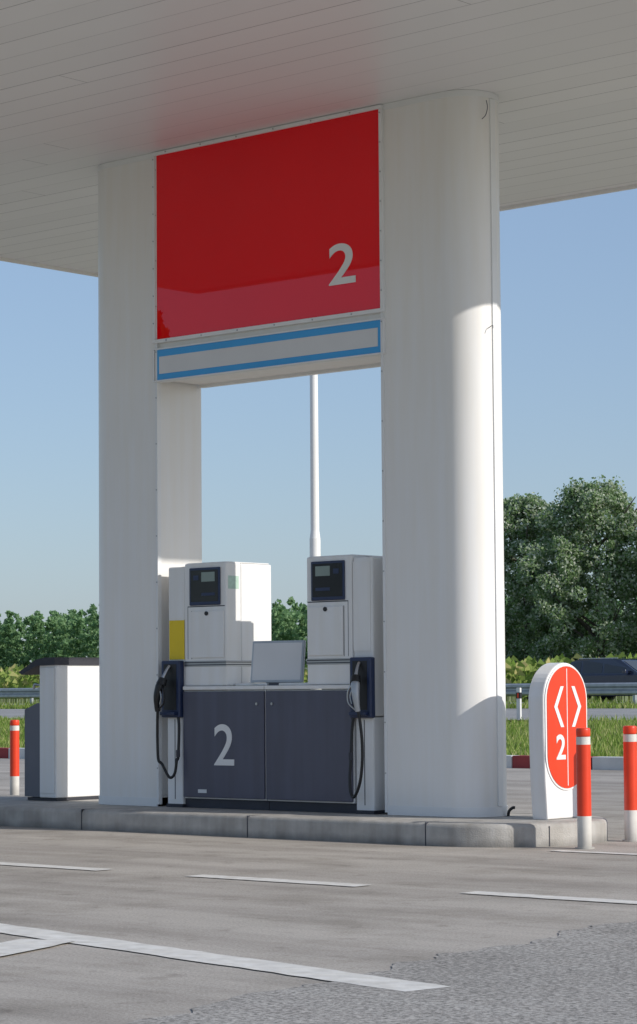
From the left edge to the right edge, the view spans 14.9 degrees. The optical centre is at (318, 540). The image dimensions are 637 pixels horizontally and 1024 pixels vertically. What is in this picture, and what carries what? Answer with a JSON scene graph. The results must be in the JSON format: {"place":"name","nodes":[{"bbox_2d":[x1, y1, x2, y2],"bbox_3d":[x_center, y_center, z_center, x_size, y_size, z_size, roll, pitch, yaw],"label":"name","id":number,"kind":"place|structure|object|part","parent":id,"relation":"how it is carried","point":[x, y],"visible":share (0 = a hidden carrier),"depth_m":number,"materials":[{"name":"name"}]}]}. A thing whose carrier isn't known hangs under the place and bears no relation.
{"place":"outdoors","nodes":[
{"label":"outdoors","id":0,"kind":"place"},
{"bbox_2d":[0,696,636,756],"bbox_3d":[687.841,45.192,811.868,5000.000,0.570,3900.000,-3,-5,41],"label":"ground","id":1,"kind":"structure","parent":0,"point":[514,698],"depth_m":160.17,"materials":[{"name":"green plant"}]},
{"bbox_2d":[310,375,320,556],"bbox_3d":[0.423,-1.165,39.478,1.609,9.320,0.320,3,-5,-41],"label":"street lamp","id":2,"kind":"object","parent":1,"relation":"on","point":[315,545],"visible":0.14,"depth_m":39.00,"materials":[{"name":"metal"}]},
{"bbox_2d":[0,595,636,680],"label":"distant trees","id":3,"kind":"object","parent":1,"relation":"on","point":[60,639],"visible":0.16,"depth_m":242.74,"materials":[{"name":"green plant"}]},
{"bbox_2d":[0,682,636,703],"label":"guardrail","id":4,"kind":"object","parent":1,"relation":"on","point":[591,689],"visible":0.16,"depth_m":79.04,"materials":[{"name":"metal"}]},
{"bbox_2d":[516,688,521,720],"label":"delineator post","id":5,"kind":"object","parent":1,"relation":"on","point":[519,702],"visible":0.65,"depth_m":51.72,"materials":[{"name":"white plastic"}]},
{"bbox_2d":[503,492,603,701],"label":"poplar tree","id":6,"kind":"object","parent":1,"relation":"on","point":[522,509],"visible":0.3,"depth_m":110.85,"materials":[{"name":"green plant"}]},
{"bbox_2d":[514,474,636,701],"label":"poplar tree","id":7,"kind":"object","parent":1,"relation":"on","point":[581,513],"visible":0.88,"depth_m":106.89,"materials":[{"name":"green plant"}]},
{"bbox_2d":[611,544,636,637],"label":"poplar tree","id":8,"kind":"object","parent":1,"relation":"on","point":[632,626],"visible":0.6,"depth_m":106.50,"materials":[{"name":"green plant"}]},
{"bbox_2d":[0,758,636,1023],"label":"forecourt pavement","id":9,"kind":"structure","parent":0,"point":[411,903],"depth_m":13.20,"materials":[{"name":"concrete"}]},
{"bbox_2d":[10,720,18,794],"bbox_3d":[-3.367,2.419,26.936,0.140,0.852,0.140,-3,-5,41],"label":"bollard","id":10,"kind":"object","parent":9,"relation":"on","point":[14,757],"visible":0.84,"depth_m":26.89,"materials":[{"name":"orange paint"}]},
{"bbox_2d":[0,795,607,847],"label":"pump island","id":11,"kind":"structure","parent":9,"relation":"on","point":[519,829],"depth_m":18.99,"materials":[{"name":"concrete"}]},
{"bbox_2d":[19,657,99,800],"bbox_3d":[-2.340,1.740,22.467,0.485,1.303,0.720,-3,-5,41],"label":"waste bin","id":12,"kind":"object","parent":11,"relation":"on","point":[62,740],"visible":0.97,"depth_m":22.23,"materials":[{"name":"white metal"}]},
{"bbox_2d":[99,795,167,805],"bbox_3d":[-1.535,2.285,21.404,0.898,0.073,0.576,-3,-5,41],"label":"base skirting","id":13,"kind":"object","parent":11,"relation":"on","point":[132,801],"visible":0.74,"depth_m":21.12,"materials":[{"name":"paint"}]},
{"bbox_2d":[98,159,201,806],"bbox_3d":[-1.554,-0.517,21.573,0.890,5.690,0.560,-3,-5,41],"label":"shaft","id":14,"kind":"object","parent":11,"relation":"on","point":[127,603],"visible":0.77,"depth_m":21.30,"materials":[{"name":"white paint"}]},
{"bbox_2d":[97,153,151,172],"bbox_3d":[-1.578,-3.330,21.747,0.896,0.048,0.572,-3,-5,41],"label":"head collar","id":15,"kind":"object","parent":14,"relation":"attached to","point":[124,161],"visible":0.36,"depth_m":21.49,"materials":[{"name":"paint"}]},
{"bbox_2d":[155,156,161,803],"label":"trim","id":16,"kind":"structure","parent":14,"relation":"attached to","point":[158,548],"depth_m":21.02,"materials":[{"name":"paint"}]},
{"bbox_2d":[0,0,636,276],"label":"station canopy","id":17,"kind":"object","parent":14,"relation":"on","point":[88,88],"visible":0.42,"depth_m":18.79,"materials":[{"name":"white metal"}]},
{"bbox_2d":[152,104,385,387],"bbox_3d":[-0.277,-2.425,20.544,2.600,2.023,0.600,-3,-5,41],"label":"number sign","id":18,"kind":"object","parent":17,"relation":"attached to","point":[271,253],"visible":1,"depth_m":20.30,"materials":[{"name":"red paint"}]},
{"bbox_2d":[153,561,270,809],"bbox_3d":[-0.750,1.228,20.661,1.168,2.078,0.776,-3,-5,41],"label":"fuel dispenser","id":19,"kind":"object","parent":11,"relation":"on","point":[212,697],"visible":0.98,"depth_m":20.58,"materials":[{"name":"white metal"},{"name":"dark blue-grey painted metal"},{"name":"navy plastic"}]},
{"bbox_2d":[191,610,223,657],"bbox_3d":[-0.938,0.798,20.584,0.377,0.395,0.010,-3,-5,41],"label":"door panel","id":20,"kind":"structure","parent":19,"relation":"in","point":[207,632],"depth_m":20.58,"materials":[{"name":"white metal"}]},
{"bbox_2d":[183,691,265,798],"bbox_3d":[-0.795,1.717,20.404,0.930,0.893,0.021,-3,-5,41],"label":"cabinet door","id":21,"kind":"structure","parent":19,"relation":"in","point":[203,711],"depth_m":20.39,"materials":[{"name":"metal"}]},
{"bbox_2d":[264,554,387,813],"bbox_3d":[0.135,1.175,19.893,1.168,2.078,0.777,-3,-5,41],"label":"fuel dispenser","id":22,"kind":"object","parent":11,"relation":"on","point":[325,741],"visible":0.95,"depth_m":19.62,"materials":[{"name":"white metal"}]},
{"bbox_2d":[250,640,305,685],"bbox_3d":[-0.320,1.029,20.251,0.510,0.382,0.135,-3,-4,31],"label":"information board","id":23,"kind":"object","parent":22,"relation":"on","point":[274,663],"visible":0.91,"depth_m":20.20,"materials":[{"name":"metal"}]},
{"bbox_2d":[266,690,352,801],"bbox_3d":[-0.079,1.673,19.782,0.930,0.893,0.021,-3,-5,41],"label":"cabinet door","id":24,"kind":"structure","parent":22,"relation":"in","point":[308,732],"depth_m":19.77,"materials":[{"name":"metal"}]},
{"bbox_2d":[308,606,342,655],"bbox_3d":[0.056,0.737,19.722,0.377,0.395,0.010,-3,-5,41],"label":"door panel","id":25,"kind":"structure","parent":22,"relation":"in","point":[325,628],"depth_m":19.71,"materials":[{"name":"white metal"}]},
{"bbox_2d":[383,90,506,817],"bbox_3d":[1.049,-0.675,19.314,0.890,5.690,0.560,-3,-5,41],"label":"shaft","id":26,"kind":"object","parent":11,"relation":"on","point":[440,594],"visible":0.87,"depth_m":19.07,"materials":[{"name":"white paint"}]},
{"bbox_2d":[380,312,387,811],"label":"trim","id":27,"kind":"structure","parent":26,"relation":"attached to","point":[384,583],"depth_m":19.33,"materials":[{"name":"paint"}]},
{"bbox_2d":[382,90,498,109],"bbox_3d":[1.029,-3.489,19.484,0.896,0.048,0.572,-3,-5,41],"label":"head collar","id":28,"kind":"object","parent":26,"relation":"attached to","point":[439,95],"visible":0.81,"depth_m":19.20,"materials":[{"name":"paint"}]},
{"bbox_2d":[489,99,503,805],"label":"trim","id":29,"kind":"structure","parent":26,"relation":"attached to","point":[496,454],"depth_m":19.02,"materials":[{"name":"paint"}]},
{"bbox_2d":[388,805,507,816],"bbox_3d":[1.074,2.126,19.140,0.898,0.073,0.576,-3,-5,41],"label":"base skirting","id":30,"kind":"object","parent":11,"relation":"on","point":[448,811],"visible":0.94,"depth_m":18.86,"materials":[{"name":"paint"}]},
{"bbox_2d":[507,806,514,815],"bbox_3d":[1.496,2.107,18.893,0.068,0.081,0.029,-1,-4,6],"label":"floor conduit","id":31,"kind":"object","parent":11,"relation":"on","point":[510,809],"visible":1,"depth_m":18.88,"materials":[{"name":"black rubber"}]},
{"bbox_2d":[528,663,586,819],"bbox_3d":[1.839,1.529,18.578,0.162,1.183,0.574,-3,-5,41],"label":"lane number sign","id":32,"kind":"object","parent":11,"relation":"on","point":[557,701],"visible":0.94,"depth_m":18.43,"materials":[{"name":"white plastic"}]},
{"bbox_2d":[0,748,623,769],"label":"painted kerb","id":33,"kind":"structure","parent":9,"relation":"on","point":[597,762],"depth_m":35.09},
{"bbox_2d":[0,850,636,991],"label":"forecourt marking","id":34,"kind":"object","parent":9,"relation":"on","point":[52,937],"visible":1,"depth_m":10.99,"materials":[{"name":"paint"}]},
{"bbox_2d":[128,921,636,1023],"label":"asphalt repair patch","id":35,"kind":"object","parent":9,"relation":"on","point":[586,975],"visible":1,"depth_m":9.28,"materials":[{"name":"grey asphalt"}]},
{"bbox_2d":[575,728,594,848],"bbox_3d":[1.924,1.798,17.621,0.140,0.872,0.140,-3,-5,41],"label":"bollard","id":36,"kind":"object","parent":9,"relation":"on","point":[583,772],"visible":1,"depth_m":17.58,"materials":[{"name":"orange paint"}]},
{"bbox_2d":[622,726,636,841],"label":"bollard","id":37,"kind":"object","parent":9,"relation":"on","point":[630,773],"visible":1,"depth_m":18.37,"materials":[{"name":"orange paint"}]},
{"bbox_2d":[0,652,636,703],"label":"corn field","id":38,"kind":"structure","parent":0,"point":[520,672],"depth_m":102.98,"materials":[{"name":"green plant"}]},
{"bbox_2d":[0,709,636,719],"bbox_3d":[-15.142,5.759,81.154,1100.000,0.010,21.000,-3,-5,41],"label":"road","id":39,"kind":"structure","parent":0,"point":[510,713],"depth_m":64.90,"materials":[{"name":"grey asphalt"}]},
{"bbox_2d":[0,697,636,708],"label":"verge grass","id":40,"kind":"structure","parent":0,"point":[600,704],"depth_m":76.30,"materials":[{"name":"green plant"}]},
{"bbox_2d":[0,189,636,661],"label":"sky","id":41,"kind":"structure","parent":0,"point":[568,268],"materials":[{"name":"blue"}]},
{"label":"highway","id":42,"kind":"structure","parent":0,"visible":0},
{"bbox_2d":[570,657,636,700],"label":"passenger car","id":43,"kind":"object","parent":42,"relation":"on","point":[605,670],"visible":0.34,"depth_m":84.19,"materials":[{"name":"paint"}]},
{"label":"rear quarter window near","id":44,"kind":"part","parent":43,"relation":"part of","materials":[{"name":"black glass"}]},
{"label":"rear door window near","id":45,"kind":"part","parent":43,"relation":"part of","materials":[{"name":"black glass"}]},
{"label":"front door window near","id":46,"kind":"part","parent":43,"relation":"part of","materials":[{"name":"black glass"}]}
]}

